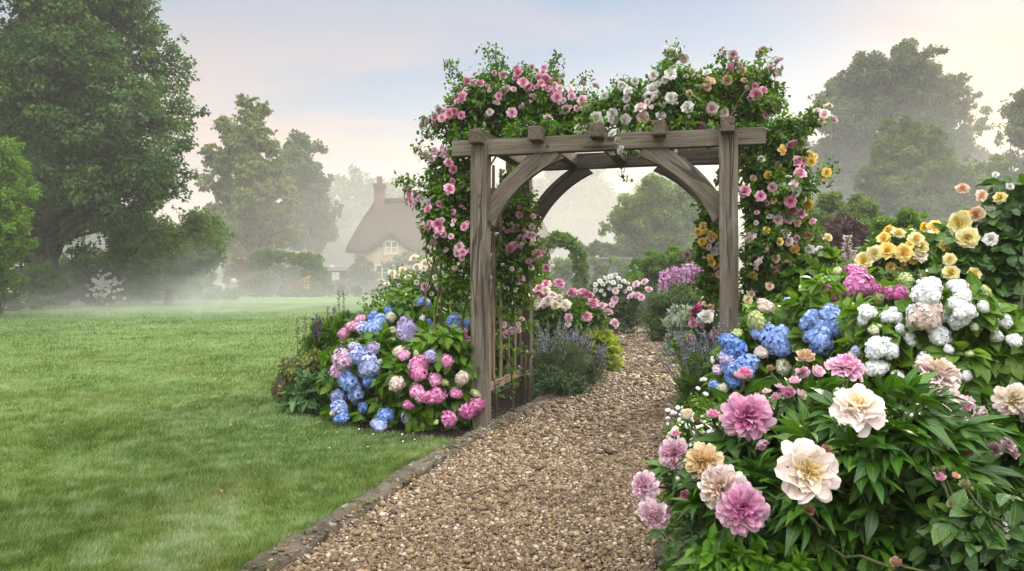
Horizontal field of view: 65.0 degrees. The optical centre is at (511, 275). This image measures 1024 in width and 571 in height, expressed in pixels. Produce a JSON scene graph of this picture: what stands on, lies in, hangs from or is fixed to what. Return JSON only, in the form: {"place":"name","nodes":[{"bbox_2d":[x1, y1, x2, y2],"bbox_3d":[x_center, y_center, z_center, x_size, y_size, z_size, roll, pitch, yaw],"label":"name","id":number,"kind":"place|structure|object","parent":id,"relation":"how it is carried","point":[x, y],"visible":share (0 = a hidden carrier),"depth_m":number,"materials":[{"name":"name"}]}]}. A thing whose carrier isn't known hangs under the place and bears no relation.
{"place":"outdoors","nodes":[
{"label":"outdoors","id":0,"kind":"place"},
{"bbox_2d":[0,297,470,570],"bbox_3d":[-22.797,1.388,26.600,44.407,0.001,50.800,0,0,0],"label":"lawn","id":1,"kind":"structure","parent":0,"point":[297,305],"depth_m":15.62,"materials":[{"name":"plant"}]},
{"bbox_2d":[0,274,21,314],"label":"rose bush","id":2,"kind":"object","parent":1,"relation":"on","point":[4,299],"visible":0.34,"depth_m":27.93,"materials":[{"name":"green plant"}]},
{"bbox_2d":[0,135,43,296],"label":"tree","id":3,"kind":"object","parent":1,"relation":"on","point":[18,187],"visible":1,"depth_m":25.77,"materials":[{"name":"green plant"}]},
{"bbox_2d":[2,291,56,310],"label":"border plant","id":4,"kind":"object","parent":1,"relation":"on","point":[18,303],"visible":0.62,"depth_m":30.95,"materials":[{"name":"green plant"}]},
{"bbox_2d":[11,260,70,308],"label":"feathery plant","id":5,"kind":"object","parent":1,"relation":"on","point":[42,276],"visible":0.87,"depth_m":32.58,"materials":[{"name":"green plant"}]},
{"bbox_2d":[50,281,87,305],"bbox_3d":[-19.900,0.847,36.020,1.788,1.205,1.172,0,0,0],"label":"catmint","id":6,"kind":"object","parent":1,"relation":"on","point":[74,292],"visible":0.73,"depth_m":35.85,"materials":[{"name":"plant"}]},
{"bbox_2d":[71,265,131,304],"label":"rose bush","id":7,"kind":"object","parent":1,"relation":"on","point":[101,283],"visible":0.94,"depth_m":36.58,"materials":[{"name":"white plant"}]},
{"bbox_2d":[0,0,210,306],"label":"tree","id":8,"kind":"object","parent":1,"relation":"on","point":[65,85],"visible":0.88,"depth_m":33.07,"materials":[{"name":"green plant"}]},
{"bbox_2d":[58,243,160,300],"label":"hedge","id":9,"kind":"object","parent":1,"relation":"on","point":[67,268],"visible":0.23,"depth_m":43.34,"materials":[{"name":"green plant"}]},
{"bbox_2d":[117,283,165,302],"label":"border plant","id":10,"kind":"object","parent":1,"relation":"on","point":[153,296],"visible":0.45,"depth_m":39.87,"materials":[{"name":"green plant"}]},
{"bbox_2d":[97,206,234,304],"bbox_3d":[-15.997,-0.906,37.799,5.945,4.899,4.427,0,0,-37],"label":"tree","id":11,"kind":"object","parent":1,"relation":"on","point":[163,256],"visible":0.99,"depth_m":37.19,"materials":[{"name":"green plant"}]},
{"bbox_2d":[157,284,241,299],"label":"border plant","id":12,"kind":"object","parent":1,"relation":"on","point":[220,294],"visible":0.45,"depth_m":44.90,"materials":[{"name":"green plant"}]},
{"bbox_2d":[185,285,216,300],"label":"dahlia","id":13,"kind":"object","parent":1,"relation":"on","point":[210,293],"visible":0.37,"depth_m":43.88,"materials":[{"name":"green plant"}]},
{"bbox_2d":[295,275,309,295],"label":"foxtail lily","id":14,"kind":"object","parent":1,"relation":"on","point":[303,284],"visible":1,"depth_m":50.08,"materials":[{"name":"orange plant"}]},
{"bbox_2d":[249,284,363,296],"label":"border plant","id":15,"kind":"object","parent":1,"relation":"on","point":[283,291],"visible":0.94,"depth_m":50.85,"materials":[{"name":"green plant"}]},
{"bbox_2d":[0,360,632,539],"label":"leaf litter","id":16,"kind":"object","parent":1,"relation":"on","point":[416,530],"visible":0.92,"depth_m":5.79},
{"bbox_2d":[247,248,330,293],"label":"hedge arch","id":17,"kind":"structure","parent":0,"point":[311,264],"depth_m":52.68,"materials":[{"name":"green plant"}]},
{"bbox_2d":[12,281,756,445],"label":"ground","id":18,"kind":"structure","parent":0,"point":[333,295],"depth_m":57.08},
{"bbox_2d":[22,210,166,269],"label":"tree","id":19,"kind":"object","parent":18,"relation":"on","point":[94,238],"visible":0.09,"depth_m":92.07,"materials":[{"name":"green plant"}]},
{"bbox_2d":[220,256,256,296],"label":"hedge","id":20,"kind":"object","parent":18,"relation":"on","point":[240,271],"visible":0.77,"depth_m":51.72,"materials":[{"name":"plant"}]},
{"bbox_2d":[193,93,307,294],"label":"tree","id":21,"kind":"object","parent":18,"relation":"on","point":[255,215],"visible":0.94,"depth_m":59.20,"materials":[{"name":"green plant"}]},
{"bbox_2d":[267,263,305,294],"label":"hedge","id":22,"kind":"object","parent":18,"relation":"on","point":[291,275],"visible":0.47,"depth_m":58.49,"materials":[{"name":"green plant"}]},
{"bbox_2d":[269,128,343,255],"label":"tree","id":23,"kind":"object","parent":18,"relation":"on","point":[313,217],"visible":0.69,"depth_m":77.26,"materials":[{"name":"green plant"}]},
{"bbox_2d":[326,267,349,284],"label":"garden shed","id":24,"kind":"structure","parent":18,"relation":"on","point":[336,273],"depth_m":64.90,"materials":[{"name":"wood"}]},
{"bbox_2d":[301,163,419,266],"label":"tree","id":25,"kind":"object","parent":18,"relation":"on","point":[356,207],"visible":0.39,"depth_m":103.18,"materials":[{"name":"grey plant"}]},
{"bbox_2d":[331,278,396,294],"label":"hedge","id":26,"kind":"object","parent":18,"relation":"on","point":[364,285],"visible":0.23,"depth_m":57.70,"materials":[{"name":"green plant"}]},
{"bbox_2d":[14,210,815,282],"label":"woods","id":27,"kind":"object","parent":18,"relation":"on","point":[220,272],"depth_m":147.80,"materials":[{"name":"plant"}]},
{"bbox_2d":[345,251,491,285],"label":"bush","id":28,"kind":"object","parent":18,"relation":"on","point":[357,272],"visible":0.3,"depth_m":61.58,"materials":[{"name":"green plant"}]},
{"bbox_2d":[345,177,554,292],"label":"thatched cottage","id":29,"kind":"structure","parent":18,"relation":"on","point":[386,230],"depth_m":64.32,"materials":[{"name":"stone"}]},
{"bbox_2d":[375,265,394,280],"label":"window","id":30,"kind":"structure","parent":29,"relation":"in","point":[378,268],"depth_m":63.95,"materials":[{"name":"paint"}]},
{"bbox_2d":[384,241,398,253],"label":"window","id":31,"kind":"structure","parent":29,"relation":"in","point":[388,244],"depth_m":63.96,"materials":[{"name":"paint"}]},
{"bbox_2d":[547,257,573,294],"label":"bush","id":32,"kind":"object","parent":18,"relation":"on","point":[564,271],"visible":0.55,"depth_m":45.60,"materials":[{"name":"green plant"}]},
{"bbox_2d":[581,239,631,260],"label":"bush","id":33,"kind":"object","parent":18,"relation":"on","point":[599,248],"visible":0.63,"depth_m":49.74,"materials":[{"name":"plant"}]},
{"bbox_2d":[495,169,718,266],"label":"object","id":34,"kind":"object","parent":18,"relation":"on","point":[592,197],"visible":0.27,"depth_m":114.07,"materials":[{"name":"plant"}]},
{"bbox_2d":[452,116,765,428],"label":"garden arch","id":35,"kind":"structure","parent":18,"relation":"on","point":[665,150],"depth_m":7.27,"materials":[{"name":"brown wood"}]},
{"bbox_2d":[588,255,631,283],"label":"bush","id":36,"kind":"object","parent":18,"relation":"on","point":[601,270],"visible":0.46,"depth_m":39.31,"materials":[{"name":"green plant"}]},
{"bbox_2d":[631,294,651,326],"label":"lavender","id":37,"kind":"object","parent":18,"relation":"on","point":[643,303],"visible":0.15,"depth_m":20.91,"materials":[{"name":"green plant"}]},
{"bbox_2d":[598,172,702,258],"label":"tree","id":38,"kind":"object","parent":18,"relation":"on","point":[656,213],"visible":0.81,"depth_m":43.46,"materials":[{"name":"green plant"}]},
{"bbox_2d":[642,281,703,341],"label":"border plant","id":39,"kind":"object","parent":18,"relation":"on","point":[660,303],"visible":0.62,"depth_m":16.34,"materials":[{"name":"green plant"}]},
{"bbox_2d":[802,37,1000,226],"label":"tree","id":40,"kind":"object","parent":18,"relation":"on","point":[867,93],"visible":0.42,"depth_m":58.35,"materials":[{"name":"green plant"}]},
{"bbox_2d":[851,113,1018,233],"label":"tree","id":41,"kind":"object","parent":18,"relation":"on","point":[912,165],"visible":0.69,"depth_m":46.07,"materials":[{"name":"green plant"}]},
{"bbox_2d":[986,86,1023,177],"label":"tree","id":42,"kind":"object","parent":18,"relation":"on","point":[1013,111],"visible":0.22,"depth_m":51.63,"materials":[{"name":"green plant"}]},
{"bbox_2d":[271,311,612,545],"bbox_3d":[-1.776,1.396,17.600,8.206,0.001,32.800,0,0,0],"label":"flower bed","id":43,"kind":"object","parent":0,"point":[504,405],"visible":0.06,"depth_m":8.11,"materials":[{"name":"soil"}]},
{"bbox_2d":[241,532,323,570],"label":"edging stone","id":44,"kind":"object","parent":43,"relation":"on","point":[292,547],"visible":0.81,"depth_m":3.90,"materials":[{"name":"stone"}]},
{"bbox_2d":[275,347,325,397],"bbox_3d":[-2.324,1.128,9.242,0.776,0.616,0.500,0,0,-20],"label":"heuchera","id":45,"kind":"object","parent":43,"relation":"on","point":[311,362],"visible":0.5,"depth_m":9.13,"materials":[{"name":"green plant"}]},
{"bbox_2d":[274,363,331,414],"bbox_3d":[-1.975,1.197,8.269,0.919,0.668,0.677,0,0,-17],"label":"comfrey","id":46,"kind":"object","parent":43,"relation":"on","point":[304,394],"visible":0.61,"depth_m":8.11,"materials":[{"name":"green plant"}]},
{"bbox_2d":[294,290,357,363],"bbox_3d":[-2.223,0.810,9.952,1.016,1.262,0.815,0,0,0],"label":"salvia","id":47,"kind":"object","parent":43,"relation":"on","point":[324,334],"visible":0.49,"depth_m":9.76,"materials":[{"name":"green plant"}]},
{"bbox_2d":[300,502,371,541],"bbox_3d":[-0.976,1.391,4.488,0.193,0.110,0.580,0,0,16],"label":"edging stone","id":48,"kind":"object","parent":43,"relation":"on","point":[321,526],"visible":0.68,"depth_m":4.42,"materials":[{"name":"stone"}]},
{"bbox_2d":[314,322,420,432],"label":"hydrangea","id":49,"kind":"object","parent":43,"relation":"on","point":[353,367],"visible":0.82,"depth_m":7.47,"materials":[{"name":"blue plant"}]},
{"bbox_2d":[351,481,402,506],"bbox_3d":[-0.832,1.383,4.995,0.164,0.111,0.499,0,0,15],"label":"edging stone","id":50,"kind":"object","parent":43,"relation":"on","point":[382,492],"visible":0.68,"depth_m":4.96,"materials":[{"name":"stone"}]},
{"bbox_2d":[337,287,470,350],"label":"hydrangea","id":51,"kind":"object","parent":43,"relation":"on","point":[403,321],"visible":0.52,"depth_m":8.17,"materials":[{"name":"blue plant"}]},
{"bbox_2d":[379,460,432,488],"bbox_3d":[-0.717,1.382,5.511,0.203,0.118,0.591,0,0,15],"label":"edging stone","id":52,"kind":"object","parent":43,"relation":"on","point":[404,471],"visible":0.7,"depth_m":5.47,"materials":[{"name":"stone"}]},
{"bbox_2d":[357,251,470,355],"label":"rose bush","id":53,"kind":"object","parent":43,"relation":"on","point":[403,277],"visible":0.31,"depth_m":10.09,"materials":[{"name":"green plant"}]},
{"bbox_2d":[365,319,484,431],"bbox_3d":[-0.782,0.946,7.445,1.196,1.083,0.920,0,0,0],"label":"hydrangea","id":54,"kind":"object","parent":43,"relation":"on","point":[428,381],"visible":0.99,"depth_m":7.22,"materials":[{"name":"pink plant"}]},
{"bbox_2d":[391,127,472,340],"bbox_3d":[-0.675,-0.088,7.672,0.915,3.087,0.806,0,0,0],"label":"climbing rose","id":55,"kind":"object","parent":43,"relation":"on","point":[446,215],"visible":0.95,"depth_m":7.49,"materials":[{"name":"green plant"}]},
{"bbox_2d":[416,447,459,467],"bbox_3d":[-0.565,1.387,6.048,0.184,0.124,0.541,0,0,16],"label":"edging stone","id":56,"kind":"object","parent":43,"relation":"on","point":[432,456],"visible":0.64,"depth_m":5.99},
{"bbox_2d":[442,436,474,449],"bbox_3d":[-0.444,1.391,6.511,0.175,0.113,0.440,0,0,16],"label":"edging stone","id":57,"kind":"object","parent":43,"relation":"on","point":[459,443],"visible":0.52,"depth_m":6.48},
{"bbox_2d":[461,427,494,439],"bbox_3d":[-0.294,1.388,6.941,0.178,0.119,0.471,0,0,20],"label":"edging stone","id":58,"kind":"object","parent":43,"relation":"on","point":[476,430],"visible":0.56,"depth_m":6.93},
{"bbox_2d":[482,418,510,428],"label":"edging stone","id":59,"kind":"object","parent":43,"relation":"on","point":[495,425],"visible":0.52,"depth_m":7.35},
{"bbox_2d":[467,282,541,376],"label":"shrub","id":60,"kind":"object","parent":43,"relation":"on","point":[504,355],"visible":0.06,"depth_m":10.79,"materials":[{"name":"green plant"}]},
{"bbox_2d":[414,41,600,419],"bbox_3d":[0.019,-0.437,8.025,1.803,3.781,1.582,0,0,17],"label":"climbing rose","id":61,"kind":"object","parent":43,"relation":"on","point":[515,106],"visible":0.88,"depth_m":7.86,"materials":[{"name":"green plant"}]},
{"bbox_2d":[495,411,522,420],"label":"edging stone","id":62,"kind":"object","parent":43,"relation":"on","point":[507,413],"visible":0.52,"depth_m":7.72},
{"bbox_2d":[491,164,551,416],"bbox_3d":[0.020,0.169,8.087,0.748,2.565,0.616,0,0,-17],"label":"climbing rose","id":63,"kind":"object","parent":43,"relation":"on","point":[517,275],"visible":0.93,"depth_m":8.01,"materials":[{"name":"green plant"}]},
{"bbox_2d":[511,402,541,413],"bbox_3d":[0.159,1.396,8.260,0.196,0.110,0.606,0,0,18],"label":"edging stone","id":64,"kind":"object","parent":43,"relation":"on","point":[528,409],"visible":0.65,"depth_m":8.18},
{"bbox_2d":[531,395,552,404],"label":"edging stone","id":65,"kind":"object","parent":43,"relation":"on","point":[538,399],"visible":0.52,"depth_m":8.72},
{"bbox_2d":[533,269,557,347],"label":"shrub","id":66,"kind":"object","parent":43,"relation":"on","point":[540,277],"visible":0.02,"depth_m":12.96,"materials":[{"name":"green plant"}]},
{"bbox_2d":[532,315,591,385],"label":"lavender","id":67,"kind":"object","parent":43,"relation":"on","point":[552,353],"visible":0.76,"depth_m":9.65,"materials":[{"name":"green plant"}]},
{"bbox_2d":[532,363,593,398],"bbox_3d":[0.501,1.225,9.291,0.790,0.408,0.562,0,0,-30],"label":"herb cushion","id":68,"kind":"object","parent":43,"relation":"on","point":[547,380],"visible":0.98,"depth_m":9.22,"materials":[{"name":"green plant"}]},
{"bbox_2d":[533,278,618,369],"bbox_3d":[0.771,0.754,11.682,1.378,1.424,1.013,0,0,-25],"label":"peony","id":69,"kind":"object","parent":43,"relation":"on","point":[551,306],"visible":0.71,"depth_m":11.45,"materials":[{"name":"pink plant"}]},
{"bbox_2d":[559,329,609,384],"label":"lavender","id":70,"kind":"object","parent":43,"relation":"on","point":[594,365],"visible":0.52,"depth_m":10.04,"materials":[{"name":"green plant"}]},
{"bbox_2d":[572,324,624,371],"bbox_3d":[1.247,1.064,11.638,0.778,0.740,0.616,0,0,0],"label":"lady mantle","id":71,"kind":"object","parent":43,"relation":"on","point":[613,350],"visible":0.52,"depth_m":11.51,"materials":[{"name":"plant"}]},
{"bbox_2d":[586,272,641,333],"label":"rose bush","id":72,"kind":"object","parent":43,"relation":"on","point":[608,292],"visible":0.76,"depth_m":18.34,"materials":[{"name":"white plant"}]},
{"bbox_2d":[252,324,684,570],"bbox_3d":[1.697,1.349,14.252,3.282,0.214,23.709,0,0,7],"label":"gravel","id":73,"kind":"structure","parent":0,"point":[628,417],"depth_m":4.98,"materials":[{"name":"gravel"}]},
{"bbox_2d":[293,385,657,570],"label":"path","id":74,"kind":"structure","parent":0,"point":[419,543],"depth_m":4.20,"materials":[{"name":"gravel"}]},
{"bbox_2d":[669,330,694,364],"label":"border plant","id":75,"kind":"object","parent":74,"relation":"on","point":[675,345],"visible":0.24,"depth_m":12.26,"materials":[{"name":"green plant"}]},
{"bbox_2d":[0,0,1023,278],"label":"sky","id":76,"kind":"structure","parent":0,"point":[355,77],"materials":[{"name":"white"}]},
{"bbox_2d":[294,310,743,570],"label":"ground cover","id":77,"kind":"object","parent":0,"point":[665,566],"visible":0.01,"depth_m":9.10,"materials":[{"name":"green plant"}]},
{"bbox_2d":[585,257,631,298],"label":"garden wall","id":78,"kind":"structure","parent":0,"point":[604,260],"depth_m":40.82,"materials":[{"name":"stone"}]},
{"label":"flower bed","id":79,"kind":"structure","parent":0,"visible":0},
{"bbox_2d":[534,230,589,300],"bbox_3d":[1.998,-0.227,33.020,2.535,3.254,1.639,0,0,0],"label":"rose arbour","id":80,"kind":"object","parent":79,"relation":"on","point":[577,255],"visible":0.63,"depth_m":32.51,"materials":[{"name":"green plant"}]},
{"bbox_2d":[654,529,670,565],"bbox_3d":[0.811,1.388,4.042,0.187,0.107,0.460,0,0,14],"label":"edging stone","id":81,"kind":"object","parent":79,"relation":"on","point":[660,550],"visible":0.21,"depth_m":3.94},
{"bbox_2d":[632,429,693,570],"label":"peony","id":82,"kind":"object","parent":79,"relation":"on","point":[652,513],"visible":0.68,"depth_m":2.96,"materials":[{"name":"pink plant"}]},
{"bbox_2d":[622,244,703,299],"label":"shrub","id":83,"kind":"object","parent":79,"relation":"on","point":[651,264],"visible":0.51,"depth_m":28.76,"materials":[{"name":"green plant"}]},
{"bbox_2d":[627,262,718,334],"bbox_3d":[3.741,0.568,18.000,2.354,1.756,0.827,0,0,0],"label":"phlox","id":84,"kind":"object","parent":79,"relation":"on","point":[667,278],"visible":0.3,"depth_m":17.91,"materials":[{"name":"pink plant"}]},
{"bbox_2d":[567,37,790,182],"bbox_3d":[1.448,-0.367,7.672,1.916,3.634,1.822,0,0,-24],"label":"climbing rose","id":85,"kind":"object","parent":79,"relation":"on","point":[707,98],"visible":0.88,"depth_m":7.30,"materials":[{"name":"green plant"}]},
{"bbox_2d":[659,303,698,355],"bbox_3d":[2.888,0.945,13.610,0.832,0.957,0.650,0,0,0],"label":"artemisia","id":86,"kind":"object","parent":79,"relation":"on","point":[676,322],"visible":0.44,"depth_m":13.53,"materials":[{"name":"plant"}]},
{"bbox_2d":[668,508,705,570],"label":"filler plant","id":87,"kind":"object","parent":79,"relation":"on","point":[686,532],"visible":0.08,"depth_m":2.73,"materials":[{"name":"green plant"}]},
{"bbox_2d":[657,377,721,569],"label":"alyssum","id":88,"kind":"object","parent":79,"relation":"on","point":[702,428],"visible":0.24,"depth_m":3.73,"materials":[{"name":"white plant"}]},
{"bbox_2d":[657,320,740,436],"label":"lavender","id":89,"kind":"object","parent":79,"relation":"on","point":[693,375],"visible":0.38,"depth_m":6.43,"materials":[{"name":"green plant"}]},
{"bbox_2d":[684,296,718,380],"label":"rose bush","id":90,"kind":"object","parent":79,"relation":"on","point":[703,311],"visible":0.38,"depth_m":9.05,"materials":[{"name":"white plant"}]},
{"bbox_2d":[682,168,740,343],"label":"climbing rose","id":91,"kind":"object","parent":79,"relation":"on","point":[707,258],"visible":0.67,"depth_m":7.68,"materials":[{"name":"green plant"}]},
{"bbox_2d":[697,296,793,460],"bbox_3d":[1.534,0.786,4.920,0.777,1.318,0.623,0,0,-15],"label":"hydrangea","id":92,"kind":"object","parent":79,"relation":"on","point":[758,345],"visible":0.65,"depth_m":4.74,"materials":[{"name":"blue plant"}]},
{"bbox_2d":[684,522,817,570],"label":"mint","id":93,"kind":"object","parent":79,"relation":"on","point":[717,559],"visible":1,"depth_m":2.34,"materials":[{"name":"green plant"}]},
{"bbox_2d":[665,408,847,570],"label":"peony","id":94,"kind":"object","parent":79,"relation":"on","point":[726,495],"visible":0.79,"depth_m":2.49,"materials":[{"name":"green plant"}]},
{"bbox_2d":[665,349,849,552],"bbox_3d":[0.899,0.875,2.863,0.694,1.218,0.627,0,0,0],"label":"peony","id":95,"kind":"object","parent":79,"relation":"on","point":[745,423],"visible":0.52,"depth_m":2.74,"materials":[{"name":"green plant"}]},
{"bbox_2d":[738,94,840,316],"bbox_3d":[2.360,-0.064,7.065,0.911,3.034,0.688,0,0,-24],"label":"climbing rose","id":96,"kind":"object","parent":79,"relation":"on","point":[776,203],"visible":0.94,"depth_m":6.93,"materials":[{"name":"green plant"}]},
{"bbox_2d":[762,244,853,313],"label":"shrub","id":97,"kind":"object","parent":79,"relation":"on","point":[807,264],"visible":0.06,"depth_m":6.83,"materials":[{"name":"green plant"}]},
{"bbox_2d":[774,263,853,423],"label":"hydrangea","id":98,"kind":"object","parent":79,"relation":"on","point":[814,328],"visible":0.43,"depth_m":4.59,"materials":[{"name":"blue plant"}]},
{"bbox_2d":[736,261,943,331],"bbox_3d":[2.948,0.658,5.979,2.564,1.592,0.952,0,0,-8],"label":"shrub","id":99,"kind":"object","parent":79,"relation":"on","point":[888,275],"depth_m":5.85,"materials":[{"name":"green plant"}]},
{"bbox_2d":[817,214,870,264],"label":"purple shrub","id":100,"kind":"object","parent":79,"relation":"on","point":[849,226],"visible":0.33,"depth_m":18.69,"materials":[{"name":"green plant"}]},
{"bbox_2d":[839,235,857,266],"bbox_3d":[3.566,0.534,8.641,0.738,1.924,0.681,0,0,0],"label":"foxglove","id":101,"kind":"object","parent":79,"relation":"on","point":[850,253],"visible":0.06,"depth_m":8.49,"materials":[{"name":"white plant"}]},
{"bbox_2d":[806,190,895,246],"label":"bush","id":102,"kind":"object","parent":79,"relation":"on","point":[826,204],"visible":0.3,"depth_m":29.87,"materials":[{"name":"green plant"}]},
{"bbox_2d":[814,264,913,309],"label":"hydrangea","id":103,"kind":"object","parent":79,"relation":"on","point":[857,280],"visible":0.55,"depth_m":5.38,"materials":[{"name":"pink plant"}]},
{"bbox_2d":[830,292,926,419],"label":"hydrangea","id":104,"kind":"object","parent":79,"relation":"on","point":[873,348],"visible":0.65,"depth_m":4.12,"materials":[{"name":"white plant"}]},
{"bbox_2d":[744,353,1023,570],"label":"peony","id":105,"kind":"object","parent":79,"relation":"on","point":[867,453],"visible":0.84,"depth_m":2.41,"materials":[{"name":"green plant"}]},
{"bbox_2d":[854,220,940,278],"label":"rose bush","id":106,"kind":"object","parent":79,"relation":"on","point":[910,251],"visible":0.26,"depth_m":6.45,"materials":[{"name":"yellow plant"}]},
{"bbox_2d":[866,207,951,246],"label":"shrub","id":107,"kind":"object","parent":79,"relation":"on","point":[905,217],"visible":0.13,"depth_m":14.80,"materials":[{"name":"green plant"}]},
{"bbox_2d":[877,270,1023,496],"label":"hydrangea","id":108,"kind":"object","parent":79,"relation":"on","point":[971,333],"visible":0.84,"depth_m":3.96,"materials":[{"name":"white plant"}]},
{"bbox_2d":[889,464,1023,570],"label":"rose bush","id":109,"kind":"object","parent":79,"relation":"on","point":[949,536],"visible":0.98,"depth_m":2.22,"materials":[{"name":"green plant"}]},
{"bbox_2d":[922,172,1023,422],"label":"rose bush","id":110,"kind":"object","parent":79,"relation":"on","point":[988,250],"visible":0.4,"depth_m":4.60,"materials":[{"name":"green plant"}]},
{"bbox_2d":[946,377,1023,521],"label":"peony","id":111,"kind":"object","parent":79,"relation":"on","point":[1008,400],"visible":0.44,"depth_m":2.60,"materials":[{"name":"green plant"}]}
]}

